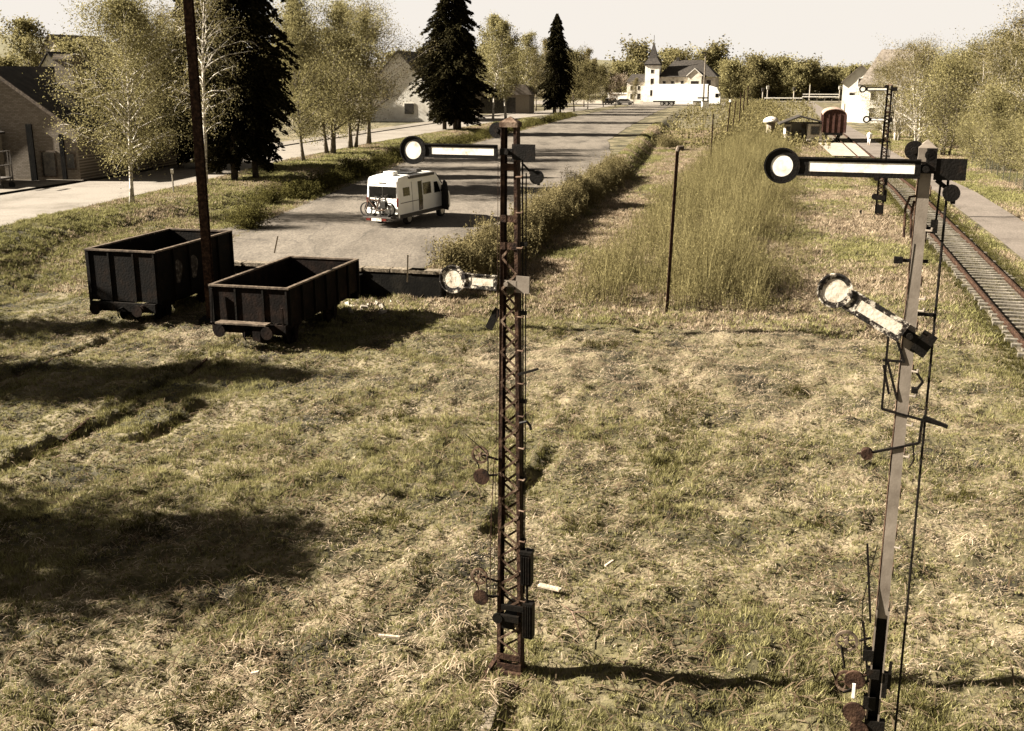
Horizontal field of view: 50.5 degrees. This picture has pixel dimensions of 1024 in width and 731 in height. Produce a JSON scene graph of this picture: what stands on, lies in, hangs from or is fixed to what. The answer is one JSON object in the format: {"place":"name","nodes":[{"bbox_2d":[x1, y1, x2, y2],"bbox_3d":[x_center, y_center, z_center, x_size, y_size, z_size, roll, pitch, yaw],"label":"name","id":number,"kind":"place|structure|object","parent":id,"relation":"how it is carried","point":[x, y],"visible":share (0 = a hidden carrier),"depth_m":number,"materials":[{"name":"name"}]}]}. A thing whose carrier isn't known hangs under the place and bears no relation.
{"place":"outdoors","nodes":[
{"label":"outdoors","id":0,"kind":"place"},
{"bbox_2d":[0,113,511,192],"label":"pavement","id":1,"kind":"structure","parent":0,"point":[32,184],"depth_m":72.89,"materials":[{"name":"grey concrete"}]},
{"bbox_2d":[0,105,612,226],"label":"road","id":2,"kind":"structure","parent":0,"point":[24,204],"depth_m":68.39,"materials":[{"name":"grey asphalt"}]},
{"bbox_2d":[0,34,977,73],"bbox_3d":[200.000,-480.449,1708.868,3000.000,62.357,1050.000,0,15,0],"label":"hills","id":3,"kind":"structure","parent":0,"point":[3,45],"depth_m":1399.95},
{"bbox_2d":[0,59,1023,730],"bbox_3d":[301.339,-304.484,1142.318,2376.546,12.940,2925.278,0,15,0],"label":"ground","id":4,"kind":"structure","parent":0,"point":[622,139],"depth_m":21.19,"materials":[{"name":"green plant"}]},
{"bbox_2d":[0,52,22,65],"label":"distant tree","id":5,"kind":"object","parent":4,"relation":"on","point":[8,60],"visible":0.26,"depth_m":134.38,"materials":[{"name":"green plant"}]},
{"bbox_2d":[1,180,38,185],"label":"forecourt","id":6,"kind":"structure","parent":4,"relation":"on","point":[6,182],"depth_m":69.56,"materials":[{"name":"grey concrete"}]},
{"bbox_2d":[0,150,14,188],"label":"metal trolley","id":7,"kind":"object","parent":6,"relation":"on","point":[11,183],"visible":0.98,"depth_m":65.17,"materials":[{"name":"metal"}]},
{"bbox_2d":[0,10,56,65],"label":"distant tree","id":8,"kind":"object","parent":4,"relation":"on","point":[25,30],"visible":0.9,"depth_m":165.38,"materials":[{"name":"green plant"}]},
{"bbox_2d":[39,51,88,66],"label":"gabled house","id":9,"kind":"structure","parent":4,"relation":"on","point":[48,55],"depth_m":144.53,"materials":[{"name":"paint"}]},
{"bbox_2d":[39,31,106,66],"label":"distant tree","id":10,"kind":"object","parent":4,"relation":"on","point":[66,49],"visible":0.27,"depth_m":152.97,"materials":[{"name":"green plant"}]},
{"bbox_2d":[38,34,110,55],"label":"gabled house","id":11,"kind":"structure","parent":4,"relation":"on","point":[60,37],"depth_m":179.96,"materials":[{"name":"paint"}]},
{"bbox_2d":[0,54,189,181],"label":"barn","id":12,"kind":"structure","parent":4,"relation":"on","point":[29,143],"depth_m":70.11,"materials":[{"name":"brick"}]},
{"bbox_2d":[18,358,207,465],"bbox_3d":[-11.016,2.485,22.981,0.070,0.522,20.380,3,15,10],"label":"old rail","id":13,"kind":"object","parent":4,"relation":"on","point":[89,418],"visible":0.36,"depth_m":26.16,"materials":[{"name":"brown metal"}]},
{"bbox_2d":[22,0,204,203],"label":"birch tree","id":14,"kind":"object","parent":4,"relation":"on","point":[122,12],"visible":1,"depth_m":55.16,"materials":[{"name":"green plant"}]},
{"bbox_2d":[71,0,185,169],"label":"birch tree","id":15,"kind":"object","parent":4,"relation":"on","point":[153,163],"visible":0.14,"depth_m":76.11,"materials":[{"name":"green plant"}]},
{"bbox_2d":[116,0,190,167],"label":"tree","id":16,"kind":"object","parent":4,"relation":"on","point":[178,154],"visible":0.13,"depth_m":77.65,"materials":[{"name":"green plant"}]},
{"bbox_2d":[84,228,234,319],"bbox_3d":[-12.555,-3.222,39.312,2.750,2.735,6.320,4,15,14],"label":"open wagon","id":17,"kind":"object","parent":4,"relation":"on","point":[159,272],"visible":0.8,"depth_m":37.15,"materials":[{"name":"black metal"}]},
{"bbox_2d":[149,0,222,172],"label":"birch tree","id":18,"kind":"object","parent":4,"relation":"on","point":[178,20],"visible":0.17,"depth_m":72.69,"materials":[{"name":"green plant"}]},
{"bbox_2d":[150,0,240,165],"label":"conifer tree","id":19,"kind":"object","parent":4,"relation":"on","point":[186,153],"visible":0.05,"depth_m":77.91,"materials":[{"name":"green plant"}]},
{"bbox_2d":[183,0,218,326],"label":"steel mast","id":20,"kind":"object","parent":4,"relation":"on","point":[197,120],"visible":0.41,"depth_m":35.50,"materials":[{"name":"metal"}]},
{"bbox_2d":[157,0,272,182],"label":"birch tree","id":21,"kind":"object","parent":4,"relation":"on","point":[204,98],"visible":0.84,"depth_m":65.00,"materials":[{"name":"green plant"}]},
{"bbox_2d":[164,0,301,179],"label":"conifer tree","id":22,"kind":"object","parent":4,"relation":"on","point":[251,135],"visible":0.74,"depth_m":68.69,"materials":[{"name":"green plant"}]},
{"bbox_2d":[218,181,281,230],"bbox_3d":[-12.816,-7.771,52.809,2.786,2.464,3.732,6,16,22],"label":"shrub","id":23,"kind":"object","parent":4,"relation":"on","point":[252,218],"visible":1,"depth_m":52.71,"materials":[{"name":"green plant"}]},
{"bbox_2d":[252,174,291,204],"bbox_3d":[-14.004,-10.218,62.885,2.159,1.909,2.892,13,20,40],"label":"shrub","id":24,"kind":"object","parent":4,"relation":"on","point":[272,191],"visible":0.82,"depth_m":62.87,"materials":[{"name":"green plant"}]},
{"bbox_2d":[208,256,359,343],"bbox_3d":[-7.427,-2.116,36.333,2.750,2.145,6.720,4,15,14],"label":"open wagon","id":25,"kind":"object","parent":4,"relation":"on","point":[287,295],"visible":0.98,"depth_m":34.51,"materials":[{"name":"black metal"}]},
{"bbox_2d":[251,0,355,160],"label":"birch tree","id":26,"kind":"object","parent":4,"relation":"on","point":[294,23],"visible":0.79,"depth_m":84.38,"materials":[{"name":"green plant"}]},
{"bbox_2d":[268,0,394,153],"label":"birch tree","id":27,"kind":"object","parent":4,"relation":"on","point":[337,18],"visible":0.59,"depth_m":92.97,"materials":[{"name":"green plant"}]},
{"bbox_2d":[234,260,445,299],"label":"retaining wall","id":28,"kind":"structure","parent":4,"relation":"on","point":[379,281],"depth_m":41.47,"materials":[{"name":"concrete"}]},
{"bbox_2d":[301,0,406,148],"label":"hornbeam tree","id":29,"kind":"object","parent":4,"relation":"on","point":[350,129],"visible":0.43,"depth_m":98.92,"materials":[{"name":"green plant"}]},
{"bbox_2d":[345,299,411,313],"bbox_3d":[-5.843,-2.229,40.014,4.675,0.348,2.353,2,15,6],"label":"rubble","id":30,"kind":"object","parent":4,"relation":"on","point":[381,310],"visible":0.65,"depth_m":39.57,"materials":[{"name":"stone"}]},
{"bbox_2d":[327,0,443,144],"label":"poplar tree","id":31,"kind":"object","parent":4,"relation":"on","point":[368,138],"visible":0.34,"depth_m":105.43,"materials":[{"name":"green plant"}]},
{"bbox_2d":[368,50,447,121],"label":"white house","id":32,"kind":"structure","parent":4,"relation":"on","point":[402,111],"depth_m":158.27,"materials":[{"name":"paint"}]},
{"bbox_2d":[271,109,576,199],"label":"ditch undergrowth","id":33,"kind":"object","parent":4,"relation":"on","point":[300,191],"visible":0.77,"depth_m":79.61,"materials":[{"name":"green plant"}]},
{"bbox_2d":[216,105,673,267],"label":"yard surface","id":34,"kind":"object","parent":4,"relation":"on","point":[336,224],"visible":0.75,"depth_m":60.73,"materials":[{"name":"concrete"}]},
{"bbox_2d":[363,168,449,223],"bbox_3d":[-5.162,-8.727,55.443,2.729,2.623,6.210,7,16,23],"label":"camper van","id":35,"kind":"object","parent":34,"relation":"on","point":[410,193],"visible":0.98,"depth_m":54.04,"materials":[{"name":"white paint"}]},
{"bbox_2d":[360,195,390,216],"bbox_3d":[-6.669,-7.780,52.979,1.730,1.040,0.568,7,16,23],"label":"bicycle","id":36,"kind":"object","parent":35,"relation":"on","point":[383,205],"visible":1,"depth_m":52.91,"materials":[{"name":"metal"}]},
{"bbox_2d":[652,84,720,105],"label":"articulated lorry","id":37,"kind":"object","parent":34,"relation":"on","point":[667,94],"visible":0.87,"depth_m":270.50,"materials":[{"name":"white metal"}]},
{"bbox_2d":[408,0,497,129],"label":"conifer tree","id":38,"kind":"object","parent":4,"relation":"on","point":[453,66],"visible":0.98,"depth_m":131.41,"materials":[{"name":"green plant"}]},
{"bbox_2d":[400,116,543,689],"bbox_3d":[-0.510,0.633,14.687,1.895,7.820,0.765,5,16,18],"label":"semaphore signal","id":39,"kind":"object","parent":4,"relation":"on","point":[519,613],"visible":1,"depth_m":14.38,"materials":[{"name":"black metal"}]},
{"bbox_2d":[479,684,502,730],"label":"foundation beam","id":40,"kind":"structure","parent":4,"relation":"on","point":[491,719],"depth_m":14.41,"materials":[{"name":"beige concrete"}]},
{"bbox_2d":[477,16,523,118],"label":"birch tree","id":41,"kind":"object","parent":4,"relation":"on","point":[503,26],"visible":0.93,"depth_m":164.47,"materials":[{"name":"green plant"}]},
{"bbox_2d":[473,12,537,118],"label":"birch tree","id":42,"kind":"object","parent":4,"relation":"on","point":[494,19],"visible":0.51,"depth_m":167.35,"materials":[{"name":"green plant"}]},
{"bbox_2d":[476,84,536,113],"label":"garage","id":43,"kind":"structure","parent":4,"relation":"on","point":[521,101],"depth_m":200.31,"materials":[{"name":"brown wood"}]},
{"bbox_2d":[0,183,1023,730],"bbox_3d":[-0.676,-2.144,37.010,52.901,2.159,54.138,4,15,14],"label":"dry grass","id":44,"kind":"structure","parent":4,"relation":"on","point":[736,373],"depth_m":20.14,"materials":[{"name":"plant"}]},
{"bbox_2d":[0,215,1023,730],"bbox_3d":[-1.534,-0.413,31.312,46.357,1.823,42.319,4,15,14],"label":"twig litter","id":45,"kind":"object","parent":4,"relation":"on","point":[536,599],"visible":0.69,"depth_m":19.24,"materials":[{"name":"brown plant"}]},
{"bbox_2d":[0,117,1023,345],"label":"verge grass","id":46,"kind":"structure","parent":4,"relation":"on","point":[998,194],"depth_m":55.03,"materials":[{"name":"plant"}]},
{"bbox_2d":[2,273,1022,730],"bbox_3d":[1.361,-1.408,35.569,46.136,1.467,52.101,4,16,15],"label":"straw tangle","id":47,"kind":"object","parent":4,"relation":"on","point":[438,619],"visible":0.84,"depth_m":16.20,"materials":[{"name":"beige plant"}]},
{"bbox_2d":[421,148,637,291],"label":"bank brambles","id":48,"kind":"object","parent":4,"relation":"on","point":[579,191],"visible":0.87,"depth_m":55.65,"materials":[{"name":"green plant"}]},
{"bbox_2d":[508,31,552,96],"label":"birch tree","id":49,"kind":"object","parent":4,"relation":"on","point":[526,42],"visible":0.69,"depth_m":200.55,"materials":[{"name":"green plant"}]},
{"bbox_2d":[528,46,548,110],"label":"poplar tree","id":50,"kind":"object","parent":4,"relation":"on","point":[537,70],"visible":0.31,"depth_m":224.78,"materials":[{"name":"green plant"}]},
{"bbox_2d":[536,13,575,112],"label":"conifer tree","id":51,"kind":"object","parent":4,"relation":"on","point":[558,60],"visible":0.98,"depth_m":204.91,"materials":[{"name":"green plant"}]},
{"bbox_2d":[564,44,595,110],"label":"lime tree","id":52,"kind":"object","parent":4,"relation":"on","point":[575,59],"visible":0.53,"depth_m":217.64,"materials":[{"name":"green plant"}]},
{"bbox_2d":[571,57,605,108],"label":"lime tree","id":53,"kind":"object","parent":4,"relation":"on","point":[592,75],"visible":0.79,"depth_m":241.04,"materials":[{"name":"green plant"}]},
{"bbox_2d":[591,62,614,106],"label":"lime tree","id":54,"kind":"object","parent":4,"relation":"on","point":[603,71],"visible":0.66,"depth_m":260.94,"materials":[{"name":"green plant"}]},
{"bbox_2d":[606,70,632,105],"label":"blossom tree","id":55,"kind":"object","parent":4,"relation":"on","point":[617,78],"visible":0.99,"depth_m":260.14,"materials":[{"name":"green plant"}]},
{"bbox_2d":[606,57,641,92],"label":"distant tree","id":56,"kind":"object","parent":4,"relation":"on","point":[620,67],"visible":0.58,"depth_m":342.19,"materials":[{"name":"green plant"}]},
{"bbox_2d":[603,33,664,92],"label":"distant tree","id":57,"kind":"object","parent":4,"relation":"on","point":[640,53],"visible":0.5,"depth_m":360.93,"materials":[{"name":"green plant"}]},
{"bbox_2d":[534,101,748,104],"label":"station forecourt","id":58,"kind":"structure","parent":4,"relation":"on","point":[643,103],"depth_m":291.90,"materials":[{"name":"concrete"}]},
{"bbox_2d":[608,35,720,101],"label":"station","id":59,"kind":"object","parent":58,"relation":"on","point":[677,71],"visible":0.71,"depth_m":310.26,"materials":[{"name":"paint"}]},
{"bbox_2d":[652,131,685,147],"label":"shrub","id":60,"kind":"object","parent":4,"relation":"on","point":[667,143],"visible":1,"depth_m":122.51,"materials":[{"name":"green plant"}]},
{"bbox_2d":[665,145,684,312],"bbox_3d":[5.814,-4.769,38.779,0.478,6.103,0.180,0,15,0],"label":"rusty post","id":61,"kind":"object","parent":4,"relation":"on","point":[679,148],"visible":0.88,"depth_m":38.66,"materials":[{"name":"brown metal"}]},
{"bbox_2d":[657,41,695,71],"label":"distant tree","id":62,"kind":"object","parent":4,"relation":"on","point":[664,53],"visible":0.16,"depth_m":378.11,"materials":[{"name":"green plant"}]},
{"bbox_2d":[660,43,696,72],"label":"distant tree","id":63,"kind":"object","parent":4,"relation":"on","point":[681,55],"visible":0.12,"depth_m":356.72,"materials":[{"name":"green plant"}]},
{"bbox_2d":[560,116,817,313],"bbox_3d":[16.932,-15.120,81.965,11.772,4.041,92.753,4,16,14],"label":"sapling thicket","id":64,"kind":"object","parent":4,"relation":"on","point":[720,190],"visible":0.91,"depth_m":47.19,"materials":[{"name":"green plant"}]},
{"bbox_2d":[684,45,720,67],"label":"distant tree","id":65,"kind":"object","parent":4,"relation":"on","point":[715,58],"visible":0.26,"depth_m":356.92,"materials":[{"name":"green plant"}]},
{"bbox_2d":[688,34,743,73],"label":"distant tree","id":66,"kind":"object","parent":4,"relation":"on","point":[722,49],"visible":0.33,"depth_m":357.27,"materials":[{"name":"green plant"}]},
{"bbox_2d":[715,55,748,98],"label":"distant tree","id":67,"kind":"object","parent":4,"relation":"on","point":[728,68],"visible":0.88,"depth_m":331.86,"materials":[{"name":"green plant"}]},
{"bbox_2d":[651,97,831,149],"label":"scrub","id":68,"kind":"object","parent":4,"relation":"on","point":[757,110],"visible":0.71,"depth_m":178.39,"materials":[{"name":"green plant"}]},
{"bbox_2d":[731,48,770,92],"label":"distant tree","id":69,"kind":"object","parent":4,"relation":"on","point":[762,58],"visible":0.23,"depth_m":329.94,"materials":[{"name":"green plant"}]},
{"bbox_2d":[735,68,772,99],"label":"distant tree","id":70,"kind":"object","parent":4,"relation":"on","point":[761,73],"visible":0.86,"depth_m":325.84,"materials":[{"name":"green plant"}]},
{"bbox_2d":[732,50,781,97],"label":"distant tree","id":71,"kind":"object","parent":4,"relation":"on","point":[757,63],"visible":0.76,"depth_m":326.78,"materials":[{"name":"green plant"}]},
{"bbox_2d":[761,68,785,99],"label":"distant tree","id":72,"kind":"object","parent":4,"relation":"on","point":[774,82],"visible":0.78,"depth_m":327.53,"materials":[{"name":"green plant"}]},
{"bbox_2d":[764,52,800,99],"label":"distant tree","id":73,"kind":"object","parent":4,"relation":"on","point":[777,61],"visible":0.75,"depth_m":327.06,"materials":[{"name":"green plant"}]},
{"bbox_2d":[774,61,814,97],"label":"distant tree","id":74,"kind":"object","parent":4,"relation":"on","point":[801,74],"visible":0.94,"depth_m":323.90,"materials":[{"name":"green plant"}]},
{"bbox_2d":[777,115,827,140],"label":"hut","id":75,"kind":"object","parent":4,"relation":"on","point":[810,130],"visible":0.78,"depth_m":136.76,"materials":[{"name":"paint"}]},
{"bbox_2d":[786,52,833,99],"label":"distant tree","id":76,"kind":"object","parent":4,"relation":"on","point":[810,66],"visible":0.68,"depth_m":326.48,"materials":[{"name":"green plant"}]},
{"bbox_2d":[806,57,837,99],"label":"distant tree","id":77,"kind":"object","parent":4,"relation":"on","point":[821,89],"visible":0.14,"depth_m":335.68,"materials":[{"name":"green plant"}]},
{"bbox_2d":[816,61,845,98],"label":"distant tree","id":78,"kind":"object","parent":4,"relation":"on","point":[835,68],"visible":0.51,"depth_m":339.40,"materials":[{"name":"green plant"}]},
{"bbox_2d":[819,143,868,155],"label":"loading slab","id":79,"kind":"structure","parent":4,"relation":"on","point":[838,149],"depth_m":120.65,"materials":[{"name":"concrete"}]},
{"bbox_2d":[835,60,867,87],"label":"distant tree","id":80,"kind":"object","parent":4,"relation":"on","point":[853,67],"visible":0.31,"depth_m":322.56,"materials":[{"name":"green plant"}]},
{"bbox_2d":[841,65,866,109],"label":"gabled house","id":81,"kind":"structure","parent":4,"relation":"on","point":[851,81],"depth_m":227.97,"materials":[{"name":"paint"}]},
{"bbox_2d":[764,140,967,730],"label":"semaphore signal","id":82,"kind":"object","parent":4,"relation":"on","point":[922,163],"visible":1,"depth_m":10.21,"materials":[{"name":"beige metal"}]},
{"bbox_2d":[859,84,896,214],"bbox_3d":[21.472,-12.770,64.588,2.130,7.771,0.323,5,16,18],"label":"semaphore signal","id":83,"kind":"object","parent":4,"relation":"on","point":[877,196],"visible":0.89,"depth_m":64.12,"materials":[{"name":"black metal"}]},
{"bbox_2d":[852,57,914,136],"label":"alder tree","id":84,"kind":"object","parent":4,"relation":"on","point":[877,98],"visible":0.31,"depth_m":144.48,"materials":[{"name":"green plant"}]},
{"bbox_2d":[845,49,924,122],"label":"white house","id":85,"kind":"structure","parent":4,"relation":"on","point":[855,110],"depth_m":185.09,"materials":[{"name":"paint"}]},
{"bbox_2d":[860,53,929,140],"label":"alder tree","id":86,"kind":"object","parent":4,"relation":"on","point":[896,138],"visible":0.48,"depth_m":137.75,"materials":[{"name":"green plant"}]},
{"bbox_2d":[882,40,942,136],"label":"alder tree","id":87,"kind":"object","parent":4,"relation":"on","point":[916,77],"visible":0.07,"depth_m":145.64,"materials":[{"name":"green plant"}]},
{"bbox_2d":[883,30,943,117],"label":"alder tree","id":88,"kind":"object","parent":4,"relation":"on","point":[915,50],"visible":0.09,"depth_m":159.34,"materials":[{"name":"green plant"}]},
{"bbox_2d":[875,34,963,142],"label":"alder tree","id":89,"kind":"object","parent":4,"relation":"on","point":[911,73],"visible":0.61,"depth_m":128.31,"materials":[{"name":"green plant"}]},
{"bbox_2d":[828,133,1023,357],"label":"railway track","id":90,"kind":"structure","parent":4,"relation":"on","point":[991,303],"depth_m":45.71,"materials":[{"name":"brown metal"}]},
{"bbox_2d":[821,107,846,139],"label":"boxcar","id":91,"kind":"object","parent":90,"relation":"on","point":[834,120],"visible":0.87,"depth_m":134.70,"materials":[{"name":"brown wood"}]},
{"bbox_2d":[892,42,993,154],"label":"willow tree","id":92,"kind":"object","parent":4,"relation":"on","point":[949,70],"visible":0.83,"depth_m":112.29,"materials":[{"name":"green plant"}]},
{"bbox_2d":[898,34,988,139],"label":"tree","id":93,"kind":"object","parent":4,"relation":"on","point":[946,61],"visible":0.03,"depth_m":133.55,"materials":[{"name":"green plant"}]},
{"bbox_2d":[946,104,988,158],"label":"willow tree","id":94,"kind":"object","parent":4,"relation":"on","point":[968,141],"visible":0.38,"depth_m":107.24,"materials":[{"name":"green plant"}]},
{"bbox_2d":[943,14,1023,146],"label":"alder tree","id":95,"kind":"object","parent":4,"relation":"on","point":[990,37],"visible":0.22,"depth_m":118.29,"materials":[{"name":"green plant"}]},
{"bbox_2d":[944,28,1023,164],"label":"alder tree","id":96,"kind":"object","parent":4,"relation":"on","point":[1006,63],"visible":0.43,"depth_m":99.82,"materials":[{"name":"green plant"}]},
{"bbox_2d":[946,72,1023,169],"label":"willow tree","id":97,"kind":"object","parent":4,"relation":"on","point":[992,103],"visible":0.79,"depth_m":95.67,"materials":[{"name":"green plant"}]},
{"bbox_2d":[958,0,1023,160],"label":"alder tree","id":98,"kind":"object","parent":4,"relation":"on","point":[1019,25],"visible":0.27,"depth_m":105.29,"materials":[{"name":"green plant"}]},
{"bbox_2d":[972,155,1023,189],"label":"fence","id":99,"kind":"object","parent":4,"relation":"on","point":[1010,171],"visible":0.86,"depth_m":88.01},
{"bbox_2d":[976,112,1022,170],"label":"willow tree","id":100,"kind":"object","parent":4,"relation":"on","point":[997,128],"visible":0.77,"depth_m":94.81,"materials":[{"name":"green plant"}]},
{"bbox_2d":[989,15,1023,118],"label":"alder tree","id":101,"kind":"object","parent":4,"relation":"on","point":[1017,91],"visible":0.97,"depth_m":87.82,"materials":[{"name":"green plant"}]},
{"bbox_2d":[990,109,1023,177],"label":"willow tree","id":102,"kind":"object","parent":4,"relation":"on","point":[1020,125],"visible":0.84,"depth_m":88.96,"materials":[{"name":"green plant"}]},
{"bbox_2d":[0,0,1023,66],"label":"sky","id":103,"kind":"structure","parent":0,"point":[845,31],"materials":[{"name":"white"}]},
{"bbox_2d":[805,102,1023,258],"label":"cycle path","id":104,"kind":"structure","parent":0,"point":[1005,227],"depth_m":68.50,"materials":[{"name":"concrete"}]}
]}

